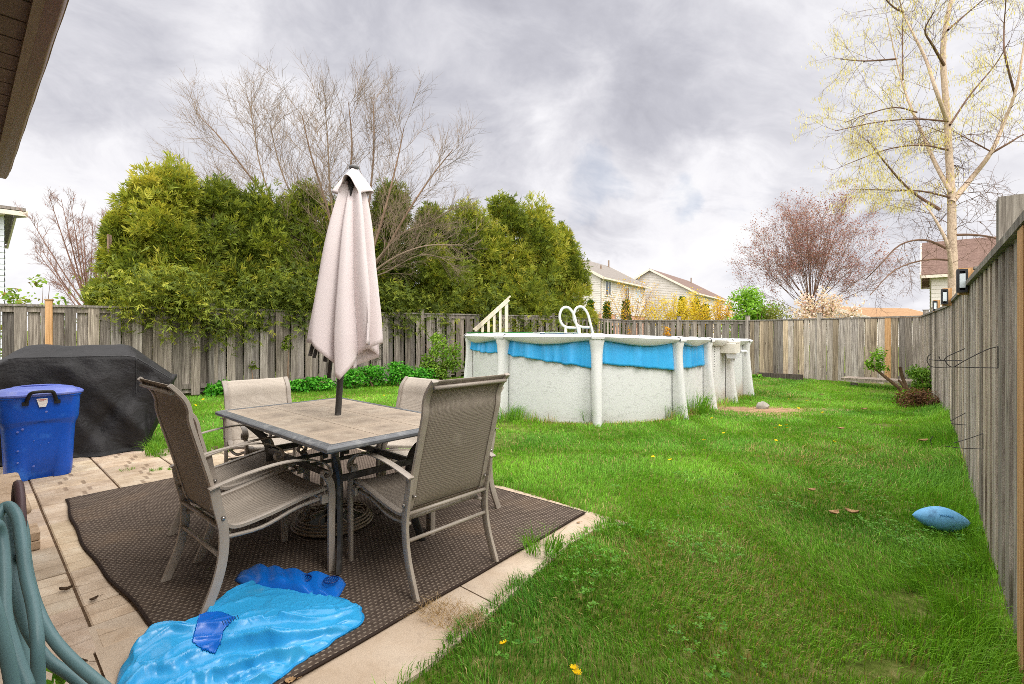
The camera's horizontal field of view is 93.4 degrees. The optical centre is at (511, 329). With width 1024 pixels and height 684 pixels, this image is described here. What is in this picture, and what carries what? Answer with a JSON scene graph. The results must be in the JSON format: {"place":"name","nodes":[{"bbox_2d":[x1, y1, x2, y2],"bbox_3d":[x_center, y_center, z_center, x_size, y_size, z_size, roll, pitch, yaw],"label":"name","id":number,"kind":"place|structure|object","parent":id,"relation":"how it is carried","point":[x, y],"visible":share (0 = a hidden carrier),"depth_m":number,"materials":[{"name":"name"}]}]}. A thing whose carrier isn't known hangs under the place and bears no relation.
{"place":"outdoors","nodes":[
{"label":"outdoors","id":0,"kind":"place"},
{"bbox_2d":[0,446,498,683],"bbox_3d":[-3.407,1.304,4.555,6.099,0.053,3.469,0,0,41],"label":"patio paving","id":1,"kind":"structure","parent":0,"point":[86,475],"depth_m":2.78,"materials":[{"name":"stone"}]},
{"bbox_2d":[0,472,31,513],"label":"stone bench","id":2,"kind":"object","parent":1,"relation":"on","point":[7,481],"visible":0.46,"depth_m":3.14,"materials":[{"name":"stone"}]},
{"bbox_2d":[31,540,39,550],"bbox_3d":[-2.913,1.254,2.785,0.200,0.050,0.260,0,0,41],"label":"paver brick","id":3,"kind":"object","parent":1,"relation":"on","point":[35,545],"visible":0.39,"depth_m":2.80,"materials":[{"name":"beige stone"}]},
{"bbox_2d":[29,523,39,541],"bbox_3d":[-2.918,1.202,2.789,0.200,0.050,0.260,0,0,41],"label":"paver brick","id":4,"kind":"object","parent":3,"relation":"on","point":[34,532],"visible":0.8,"depth_m":2.82,"materials":[{"name":"beige stone"}]},
{"bbox_2d":[0,384,83,480],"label":"recycling bin","id":5,"kind":"object","parent":1,"relation":"on","point":[37,426],"visible":0.98,"depth_m":4.13,"materials":[{"name":"blue plastic"}]},
{"bbox_2d":[0,344,176,465],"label":"covered grill","id":6,"kind":"object","parent":1,"relation":"on","point":[117,413],"visible":0.74,"depth_m":4.96,"materials":[{"name":"black fabric"}]},
{"bbox_2d":[137,435,168,456],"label":"grass tuft","id":7,"kind":"object","parent":1,"relation":"on","point":[153,450],"visible":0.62,"depth_m":4.96,"materials":[{"name":"plant"}]},
{"bbox_2d":[204,434,228,452],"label":"grass tuft","id":8,"kind":"object","parent":1,"relation":"on","point":[210,446],"visible":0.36,"depth_m":5.12,"materials":[{"name":"plant"}]},
{"bbox_2d":[65,449,585,683],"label":"outdoor rug","id":9,"kind":"object","parent":1,"relation":"on","point":[124,531],"visible":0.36,"depth_m":2.78,"materials":[{"name":"fabric"}]},
{"bbox_2d":[137,377,335,613],"bbox_3d":[-1.381,0.750,2.452,0.580,1.049,0.741,0,0,40],"label":"patio chair","id":10,"kind":"object","parent":9,"relation":"on","point":[283,489],"visible":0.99,"depth_m":2.36,"materials":[{"name":"beige metal"}]},
{"bbox_2d":[167,413,309,562],"bbox_3d":[-1.723,0.840,3.005,0.580,0.869,0.695,0,0,42],"label":"patio chair","id":11,"kind":"object","parent":9,"relation":"on","point":[222,472],"visible":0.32,"depth_m":3.01,"materials":[{"name":"beige metal"}]},
{"bbox_2d":[116,563,364,683],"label":"pool mattress","id":12,"kind":"object","parent":9,"relation":"on","point":[284,622],"visible":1,"depth_m":1.93,"materials":[{"name":"plastic"}]},
{"bbox_2d":[220,376,323,492],"bbox_3d":[-1.904,0.840,3.804,0.695,0.869,0.580,0,0,45],"label":"patio chair","id":13,"kind":"object","parent":9,"relation":"on","point":[252,393],"visible":0.39,"depth_m":3.91,"materials":[{"name":"fabric"}]},
{"bbox_2d":[215,398,425,574],"bbox_3d":[-1.114,0.906,3.057,1.530,0.737,0.910,0,0,42],"label":"dining table","id":14,"kind":"object","parent":9,"relation":"on","point":[321,427],"visible":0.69,"depth_m":2.85,"materials":[{"name":"tile"}]},
{"bbox_2d":[290,489,372,538],"bbox_3d":[-1.165,1.097,3.140,0.506,0.340,0.506,0,0,0],"label":"umbrella stand","id":15,"kind":"object","parent":9,"relation":"on","point":[316,528],"visible":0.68,"depth_m":3.05,"materials":[{"name":"brown metal"}]},
{"bbox_2d":[307,164,382,503],"bbox_3d":[-1.059,0.058,3.070,0.459,2.204,0.404,0,0,0],"label":"patio umbrella","id":16,"kind":"object","parent":15,"relation":"in","point":[345,333],"visible":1,"depth_m":2.96,"materials":[{"name":"beige fabric"}]},
{"bbox_2d":[371,376,434,509],"bbox_3d":[-0.949,0.840,3.826,0.580,0.869,0.695,0,0,38],"label":"patio chair","id":17,"kind":"object","parent":9,"relation":"on","point":[411,391],"visible":0.16,"depth_m":4.08,"materials":[{"name":"fabric"}]},
{"bbox_2d":[347,373,509,601],"bbox_3d":[-0.454,0.750,2.616,0.741,1.049,0.580,0,0,43],"label":"patio chair","id":18,"kind":"object","parent":9,"relation":"on","point":[452,460],"visible":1,"depth_m":2.44,"materials":[{"name":"fabric"}]},
{"bbox_2d":[380,387,503,535],"bbox_3d":[-0.477,0.840,3.405,0.580,0.869,0.695,0,0,42],"label":"patio chair","id":19,"kind":"object","parent":9,"relation":"on","point":[405,451],"visible":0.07,"depth_m":3.37,"materials":[{"name":"beige metal"}]},
{"bbox_2d":[0,0,1023,330],"label":"sky","id":20,"kind":"structure","parent":0,"point":[657,131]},
{"bbox_2d":[27,331,1023,683],"bbox_3d":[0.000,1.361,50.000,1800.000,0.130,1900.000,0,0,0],"label":"ground","id":21,"kind":"structure","parent":0,"point":[873,665],"depth_m":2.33,"materials":[{"name":"plant"}]},
{"bbox_2d":[0,205,27,359],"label":"house","id":22,"kind":"structure","parent":21,"relation":"on","point":[7,223],"depth_m":16.92,"materials":[{"name":"white"}]},
{"bbox_2d":[0,288,31,356],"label":"fresh leaf bush","id":23,"kind":"object","parent":21,"relation":"on","point":[8,294],"visible":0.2,"depth_m":9.02,"materials":[{"name":"green plant"}]},
{"bbox_2d":[0,0,68,178],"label":"house","id":24,"kind":"structure","parent":21,"relation":"on","point":[29,29],"depth_m":2.35,"materials":[{"name":"wood"}]},
{"bbox_2d":[11,480,26,525],"bbox_3d":[-1.089,0.398,0.860,0.185,0.191,0.309,0,0,41],"label":"hose hanger","id":25,"kind":"object","parent":24,"relation":"attached to","point":[18,496],"visible":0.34,"depth_m":0.94,"materials":[{"name":"brown plastic"}]},
{"bbox_2d":[0,501,111,683],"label":"garden hose","id":26,"kind":"object","parent":25,"relation":"hanging from","point":[27,631],"visible":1,"depth_m":0.81,"materials":[{"name":"rubber"}]},
{"bbox_2d":[23,274,49,315],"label":"fresh leaf bush","id":27,"kind":"object","parent":21,"relation":"on","point":[36,284],"visible":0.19,"depth_m":10.18,"materials":[{"name":"green plant"}]},
{"bbox_2d":[42,293,68,337],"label":"fresh leaf bush","id":28,"kind":"object","parent":21,"relation":"on","point":[65,301],"visible":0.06,"depth_m":9.65,"materials":[{"name":"green plant"}]},
{"bbox_2d":[13,186,120,304],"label":"bare tree","id":29,"kind":"object","parent":21,"relation":"on","point":[73,268],"visible":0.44,"depth_m":14.28,"materials":[{"name":"brown plant"}]},
{"bbox_2d":[77,204,138,344],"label":"cedar tree","id":30,"kind":"object","parent":21,"relation":"on","point":[110,221],"visible":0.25,"depth_m":9.51,"materials":[{"name":"green plant"}]},
{"bbox_2d":[68,156,224,360],"bbox_3d":[-7.283,-1.142,9.762,2.642,4.866,3.325,0,0,-43],"label":"cedar tree","id":31,"kind":"object","parent":21,"relation":"on","point":[139,189],"visible":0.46,"depth_m":9.46,"materials":[{"name":"green plant"}]},
{"bbox_2d":[82,150,253,357],"bbox_3d":[-6.914,-1.264,9.728,2.632,5.128,3.441,0,0,-41],"label":"cedar tree","id":32,"kind":"object","parent":21,"relation":"on","point":[189,189],"visible":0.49,"depth_m":9.68,"materials":[{"name":"green plant"}]},
{"bbox_2d":[203,383,222,395],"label":"ivy clump","id":33,"kind":"object","parent":21,"relation":"on","point":[212,390],"visible":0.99,"depth_m":9.35,"materials":[{"name":"green plant"}]},
{"bbox_2d":[216,379,230,394],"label":"ivy clump","id":34,"kind":"object","parent":21,"relation":"on","point":[219,383],"visible":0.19,"depth_m":9.48,"materials":[{"name":"green plant"}]},
{"bbox_2d":[159,171,301,378],"bbox_3d":[-6.216,-1.141,10.465,2.657,4.870,3.542,0,0,-39],"label":"cedar tree","id":35,"kind":"object","parent":21,"relation":"on","point":[224,202],"visible":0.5,"depth_m":10.38,"materials":[{"name":"green plant"}]},
{"bbox_2d":[213,176,313,378],"bbox_3d":[-5.694,-1.203,11.098,2.722,4.993,3.666,0,0,-42],"label":"cedar tree","id":36,"kind":"object","parent":21,"relation":"on","point":[262,211],"visible":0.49,"depth_m":10.76,"materials":[{"name":"green plant"}]},
{"bbox_2d":[0,299,563,394],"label":"wooden fence","id":37,"kind":"object","parent":21,"relation":"on","point":[197,370],"visible":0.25,"depth_m":9.51,"materials":[{"name":"grey wood"}]},
{"bbox_2d":[280,334,293,378],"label":"cedar sprig","id":38,"kind":"object","parent":21,"relation":"on","point":[284,346],"visible":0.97,"depth_m":10.15,"materials":[{"name":"green plant"}]},
{"bbox_2d":[247,177,331,376],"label":"cedar tree","id":39,"kind":"object","parent":21,"relation":"on","point":[313,236],"visible":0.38,"depth_m":11.32,"materials":[{"name":"green plant"}]},
{"bbox_2d":[290,378,309,392],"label":"ivy clump","id":40,"kind":"object","parent":21,"relation":"on","point":[300,385],"visible":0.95,"depth_m":9.93,"materials":[{"name":"green plant"}]},
{"bbox_2d":[305,375,336,391],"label":"ivy clump","id":41,"kind":"object","parent":21,"relation":"on","point":[316,383],"visible":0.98,"depth_m":10.15,"materials":[{"name":"green plant"}]},
{"bbox_2d":[146,45,496,285],"bbox_3d":[-4.544,-2.998,11.698,8.560,8.592,3.879,0,0,0],"label":"bare tree","id":42,"kind":"object","parent":21,"relation":"on","point":[332,195],"visible":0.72,"depth_m":11.85,"materials":[{"name":"grey plant"}]},
{"bbox_2d":[45,485,626,683],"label":"concrete strip","id":43,"kind":"object","parent":21,"relation":"on","point":[383,654],"visible":0.31,"depth_m":2.00,"materials":[{"name":"concrete"}]},
{"bbox_2d":[46,668,65,683],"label":"seedling","id":44,"kind":"object","parent":43,"relation":"on","point":[58,679],"visible":0.36,"depth_m":1.37,"materials":[{"name":"green plant"}]},
{"bbox_2d":[401,591,499,636],"bbox_3d":[-0.278,1.255,2.131,0.494,0.035,0.392,0,0,37],"label":"dry grass clump","id":45,"kind":"object","parent":43,"relation":"on","point":[450,610],"visible":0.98,"depth_m":2.12,"materials":[{"name":"plant"}]},
{"bbox_2d":[511,520,586,557],"bbox_3d":[0.188,1.202,2.813,0.509,0.177,0.474,0,0,37],"label":"grass tuft","id":46,"kind":"object","parent":43,"relation":"on","point":[546,547],"visible":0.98,"depth_m":2.78,"materials":[{"name":"plant"}]},
{"bbox_2d":[334,367,365,387],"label":"ivy clump","id":47,"kind":"object","parent":21,"relation":"on","point":[351,377],"visible":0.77,"depth_m":10.51,"materials":[{"name":"green plant"}]},
{"bbox_2d":[309,184,429,373],"bbox_3d":[-4.011,-1.343,12.535,3.615,5.285,2.891,0,0,35],"label":"cedar tree","id":48,"kind":"object","parent":21,"relation":"on","point":[382,280],"visible":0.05,"depth_m":12.21,"materials":[{"name":"green plant"}]},
{"bbox_2d":[356,363,388,386],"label":"ivy clump","id":49,"kind":"object","parent":21,"relation":"on","point":[371,372],"visible":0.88,"depth_m":10.86,"materials":[{"name":"green plant"}]},
{"bbox_2d":[382,361,414,385],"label":"ivy clump","id":50,"kind":"object","parent":21,"relation":"on","point":[402,370],"visible":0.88,"depth_m":11.02,"materials":[{"name":"green plant"}]},
{"bbox_2d":[370,177,473,365],"bbox_3d":[-3.091,-1.576,13.094,3.036,5.732,3.828,0,0,-44],"label":"cedar tree","id":51,"kind":"object","parent":21,"relation":"on","point":[403,269],"visible":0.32,"depth_m":12.82,"materials":[{"name":"green plant"}]},
{"bbox_2d":[407,366,437,378],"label":"ivy clump","id":52,"kind":"object","parent":21,"relation":"on","point":[419,373],"visible":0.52,"depth_m":11.20,"materials":[{"name":"green plant"}]},
{"bbox_2d":[393,201,481,364],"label":"cedar tree","id":53,"kind":"object","parent":21,"relation":"on","point":[437,273],"visible":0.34,"depth_m":13.65,"materials":[{"name":"green plant"}]},
{"bbox_2d":[416,332,464,379],"bbox_3d":[-1.710,0.667,11.599,1.175,1.242,0.905,0,0,0],"label":"lilac bush","id":54,"kind":"object","parent":21,"relation":"on","point":[441,371],"visible":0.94,"depth_m":11.46,"materials":[{"name":"green plant"}]},
{"bbox_2d":[430,194,521,367],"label":"cedar tree","id":55,"kind":"object","parent":21,"relation":"on","point":[492,258],"visible":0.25,"depth_m":14.59,"materials":[{"name":"green plant"}]},
{"bbox_2d":[473,296,510,331],"bbox_3d":[-0.486,0.331,10.914,1.163,2.173,0.812,0,0,0],"label":"stair railing","id":56,"kind":"object","parent":21,"relation":"on","point":[492,314],"visible":0.3,"depth_m":10.53,"materials":[{"name":"paint"}]},
{"bbox_2d":[493,472,518,485],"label":"grass tuft","id":57,"kind":"object","parent":21,"relation":"on","point":[495,480],"visible":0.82,"depth_m":4.02,"materials":[{"name":"plant"}]},
{"bbox_2d":[468,188,544,327],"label":"cedar tree","id":58,"kind":"object","parent":21,"relation":"on","point":[506,216],"visible":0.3,"depth_m":15.54,"materials":[{"name":"green plant"}]},
{"bbox_2d":[497,402,531,422],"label":"grass tuft","id":59,"kind":"object","parent":21,"relation":"on","point":[512,415],"visible":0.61,"depth_m":6.84,"materials":[{"name":"plant"}]},
{"bbox_2d":[455,258,583,360],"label":"cedar tree","id":60,"kind":"object","parent":21,"relation":"on","point":[487,303],"visible":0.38,"depth_m":14.63,"materials":[{"name":"green plant"}]},
{"bbox_2d":[467,332,576,333],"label":"pool deck","id":61,"kind":"structure","parent":21,"relation":"on","point":[507,332],"depth_m":10.44,"materials":[{"name":"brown wood"}]},
{"bbox_2d":[508,191,574,331],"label":"cedar tree","id":62,"kind":"object","parent":21,"relation":"on","point":[544,234],"visible":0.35,"depth_m":16.24,"materials":[{"name":"green plant"}]},
{"bbox_2d":[540,220,601,332],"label":"cedar tree","id":63,"kind":"object","parent":21,"relation":"on","point":[579,284],"visible":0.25,"depth_m":17.09,"materials":[{"name":"green plant"}]},
{"bbox_2d":[563,313,621,334],"bbox_3d":[3.091,0.424,17.692,0.150,1.922,4.885,0,0,35],"label":"wooden fence","id":64,"kind":"object","parent":21,"relation":"on","point":[614,321],"visible":0.25,"depth_m":18.19,"materials":[{"name":"grey wood"}]},
{"bbox_2d":[534,259,651,334],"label":"house","id":65,"kind":"structure","parent":21,"relation":"on","point":[604,278],"depth_m":46.22,"materials":[{"name":"beige"}]},
{"bbox_2d":[605,280,610,296],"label":"window","id":66,"kind":"structure","parent":65,"relation":"in","point":[607,283],"depth_m":44.14,"materials":[{"name":"glass"}]},
{"bbox_2d":[602,301,612,333],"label":"cone cedar","id":67,"kind":"object","parent":21,"relation":"on","point":[605,310],"visible":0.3,"depth_m":26.86,"materials":[{"name":"green plant"}]},
{"bbox_2d":[464,332,753,426],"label":"swimming pool","id":68,"kind":"structure","parent":21,"relation":"on","point":[559,376],"depth_m":6.89,"materials":[{"name":"white plastic"}]},
{"bbox_2d":[558,305,593,333],"bbox_3d":[1.625,0.326,11.900,1.002,1.886,0.473,0,0,0],"label":"pool ladder","id":69,"kind":"object","parent":68,"relation":"attached to","point":[578,327],"visible":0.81,"depth_m":11.69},
{"bbox_2d":[587,511,653,541],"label":"grass tuft","id":70,"kind":"object","parent":21,"relation":"on","point":[637,525],"visible":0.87,"depth_m":3.04,"materials":[{"name":"plant"}]},
{"bbox_2d":[620,299,632,334],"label":"cone cedar","id":71,"kind":"object","parent":21,"relation":"on","point":[627,307],"visible":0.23,"depth_m":26.87,"materials":[{"name":"green plant"}]},
{"bbox_2d":[592,276,666,329],"bbox_3d":[5.934,-0.719,23.983,3.751,3.998,2.767,0,0,0],"label":"forsythia shrub","id":72,"kind":"object","parent":21,"relation":"on","point":[632,306],"visible":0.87,"depth_m":23.82,"materials":[{"name":"yellow plant"}]},
{"bbox_2d":[637,291,708,333],"bbox_3d":[7.605,-0.258,22.980,3.401,3.076,2.147,0,0,0],"label":"forsythia shrub","id":73,"kind":"object","parent":21,"relation":"on","point":[669,315],"visible":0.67,"depth_m":22.95,"materials":[{"name":"yellow plant"}]},
{"bbox_2d":[637,487,719,517],"bbox_3d":[1.185,1.238,3.533,0.603,0.105,0.601,0,0,-18],"label":"grass tuft","id":74,"kind":"object","parent":21,"relation":"on","point":[688,498],"visible":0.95,"depth_m":3.53,"materials":[{"name":"plant"}]},
{"bbox_2d":[666,397,695,417],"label":"grass tuft","id":75,"kind":"object","parent":21,"relation":"on","point":[682,407],"visible":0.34,"depth_m":7.06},
{"bbox_2d":[634,268,728,337],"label":"house","id":76,"kind":"structure","parent":21,"relation":"on","point":[668,284],"depth_m":57.55,"materials":[{"name":"beige"}]},
{"bbox_2d":[675,295,689,336],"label":"cone cedar","id":77,"kind":"object","parent":21,"relation":"on","point":[680,297],"visible":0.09,"depth_m":26.87,"materials":[{"name":"green plant"}]},
{"bbox_2d":[622,316,749,338],"bbox_3d":[6.027,0.455,17.465,0.150,1.911,5.437,0,0,-35],"label":"wooden fence","id":78,"kind":"object","parent":21,"relation":"on","point":[744,328],"visible":0.47,"depth_m":17.03,"materials":[{"name":"grey wood"}]},
{"bbox_2d":[667,287,716,333],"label":"forsythia shrub","id":79,"kind":"object","parent":21,"relation":"on","point":[695,317],"visible":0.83,"depth_m":22.02,"materials":[{"name":"yellow plant"}]},
{"bbox_2d":[687,388,721,413],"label":"grass tuft","id":80,"kind":"object","parent":21,"relation":"on","point":[703,404],"visible":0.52,"depth_m":7.52,"materials":[{"name":"plant"}]},
{"bbox_2d":[698,296,737,334],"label":"forsythia shrub","id":81,"kind":"object","parent":21,"relation":"on","point":[719,312],"visible":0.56,"depth_m":21.79,"materials":[{"name":"yellow plant"}]},
{"bbox_2d":[486,471,1001,677],"bbox_3d":[1.399,1.233,2.949,3.360,0.034,2.512,0,0,0],"label":"clover","id":82,"kind":"object","parent":21,"relation":"on","point":[710,675],"visible":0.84,"depth_m":2.66,"materials":[{"name":"green plant"}]},
{"bbox_2d":[721,285,779,347],"bbox_3d":[10.001,-0.223,20.084,2.714,3.282,1.761,0,0,0],"label":"green bush","id":83,"kind":"object","parent":21,"relation":"on","point":[750,302],"visible":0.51,"depth_m":19.84,"materials":[{"name":"green plant"}]},
{"bbox_2d":[705,405,852,418],"bbox_3d":[4.314,1.356,8.108,3.179,0.080,1.952,0,0,0],"label":"soil patch","id":84,"kind":"object","parent":21,"relation":"on","point":[755,410],"visible":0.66,"depth_m":8.11,"materials":[{"name":"soil"}]},
{"bbox_2d":[756,401,769,408],"bbox_3d":[4.319,1.310,8.325,0.248,0.154,0.164,0,0,-40],"label":"stone","id":85,"kind":"object","parent":84,"relation":"on","point":[762,405],"visible":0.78,"depth_m":8.28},
{"bbox_2d":[757,372,802,379],"bbox_3d":[7.864,1.389,14.200,0.140,0.244,1.248,0,0,-36],"label":"sleeper","id":86,"kind":"object","parent":21,"relation":"on","point":[786,376],"visible":0.57,"depth_m":14.06,"materials":[{"name":"grey wood"}]},
{"bbox_2d":[756,298,809,358],"bbox_3d":[10.724,0.074,19.448,2.683,2.692,1.942,0,0,0],"label":"olive bush","id":87,"kind":"object","parent":21,"relation":"on","point":[772,315],"visible":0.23,"depth_m":19.19,"materials":[{"name":"green plant"}]},
{"bbox_2d":[721,172,907,312],"bbox_3d":[18.378,-3.956,30.081,10.285,10.472,6.462,0,0,0],"label":"maple tree","id":88,"kind":"object","parent":21,"relation":"on","point":[806,258],"visible":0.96,"depth_m":29.53,"materials":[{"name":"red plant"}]},
{"bbox_2d":[778,286,869,327],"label":"magnolia tree","id":89,"kind":"object","parent":21,"relation":"on","point":[827,312],"visible":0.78,"depth_m":21.78,"materials":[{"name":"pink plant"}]},
{"bbox_2d":[749,313,921,384],"bbox_3d":[8.802,0.468,13.499,0.150,1.884,4.388,0,0,-35],"label":"wooden fence","id":90,"kind":"object","parent":21,"relation":"on","point":[784,344],"visible":0.77,"depth_m":13.30,"materials":[{"name":"brown wood"}]},
{"bbox_2d":[803,307,922,346],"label":"house","id":91,"kind":"structure","parent":21,"relation":"on","point":[868,312],"depth_m":43.39,"materials":[{"name":"beige"}]},
{"bbox_2d":[841,376,920,386],"bbox_3d":[8.969,1.270,11.664,0.322,0.280,1.829,0,0,-21],"label":"wooden plank","id":92,"kind":"object","parent":21,"relation":"on","point":[871,379],"visible":0.52,"depth_m":11.85,"materials":[{"name":"grey wood"}]},
{"bbox_2d":[865,361,909,393],"bbox_3d":[7.762,1.044,9.885,0.923,0.836,0.194,0,0,5],"label":"pruned stump","id":93,"kind":"object","parent":21,"relation":"on","point":[903,383],"visible":0.64,"depth_m":9.88,"materials":[{"name":"wood"}]},
{"bbox_2d":[863,359,874,369],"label":"leafy shoot","id":94,"kind":"object","parent":93,"relation":"on","point":[866,364],"visible":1,"depth_m":9.93,"materials":[{"name":"green plant"}]},
{"bbox_2d":[869,346,889,372],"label":"leafy shoot","id":95,"kind":"object","parent":93,"relation":"on","point":[878,364],"visible":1,"depth_m":9.88,"materials":[{"name":"green plant"}]},
{"bbox_2d":[790,0,1023,314],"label":"birch tree","id":96,"kind":"object","parent":21,"relation":"on","point":[952,197],"visible":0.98,"depth_m":13.64,"materials":[{"name":"beige plant"}]},
{"bbox_2d":[891,387,939,407],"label":"dead plant","id":97,"kind":"object","parent":21,"relation":"on","point":[920,397],"visible":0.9,"depth_m":8.55,"materials":[{"name":"brown plant"}]},
{"bbox_2d":[905,364,931,395],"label":"leafy shrub","id":98,"kind":"object","parent":21,"relation":"on","point":[919,376],"visible":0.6,"depth_m":9.87,"materials":[{"name":"green plant"}]},
{"bbox_2d":[926,398,941,405],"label":"dead plant","id":99,"kind":"object","parent":21,"relation":"on","point":[932,402],"visible":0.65,"depth_m":8.18,"materials":[{"name":"brown plant"}]},
{"bbox_2d":[912,506,969,531],"bbox_3d":[2.721,1.198,3.060,0.283,0.151,0.160,0,0,0],"label":"football","id":100,"kind":"object","parent":21,"relation":"on","point":[944,519],"visible":0.98,"depth_m":3.02,"materials":[{"name":"blue plastic"}]},
{"bbox_2d":[920,236,995,310],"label":"house","id":101,"kind":"structure","parent":21,"relation":"on","point":[935,284],"depth_m":25.64,"materials":[{"name":"beige"}]},
{"bbox_2d":[921,194,1023,683],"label":"wooden fence","id":102,"kind":"object","parent":21,"relation":"on","point":[987,312],"visible":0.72,"depth_m":2.54,"materials":[{"name":"grey wood"}]},
{"bbox_2d":[932,300,939,311],"bbox_3d":[7.846,-0.445,8.924,0.109,0.220,0.159,0,0,37],"label":"fence light","id":103,"kind":"object","parent":102,"relation":"attached to","point":[935,304],"visible":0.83,"depth_m":8.89,"materials":[{"name":"black metal"}]},
{"bbox_2d":[941,288,951,305],"bbox_3d":[5.512,-0.420,6.124,0.109,0.220,0.159,0,0,37],"label":"fence light","id":104,"kind":"object","parent":102,"relation":"attached to","point":[946,295],"visible":1,"depth_m":6.10,"materials":[{"name":"black metal"}]},
{"bbox_2d":[930,413,982,448],"bbox_3d":[2.618,0.590,2.844,0.235,0.212,0.006,0,0,33],"label":"wire rack","id":105,"kind":"object","parent":102,"relation":"attached to","point":[964,439],"visible":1,"depth_m":2.83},
{"bbox_2d":[927,346,998,367],"bbox_3d":[2.204,0.133,2.367,0.258,0.114,0.008,0,0,42],"label":"wire rack","id":106,"kind":"object","parent":102,"relation":"attached to","point":[965,360],"visible":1,"depth_m":2.37,"materials":[{"name":"metal"}]},
{"bbox_2d":[956,267,973,294],"bbox_3d":[3.756,-0.405,4.004,0.109,0.220,0.159,0,0,37],"label":"fence light","id":107,"kind":"object","parent":102,"relation":"attached to","point":[962,277],"visible":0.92,"depth_m":3.97,"materials":[{"name":"black metal"}]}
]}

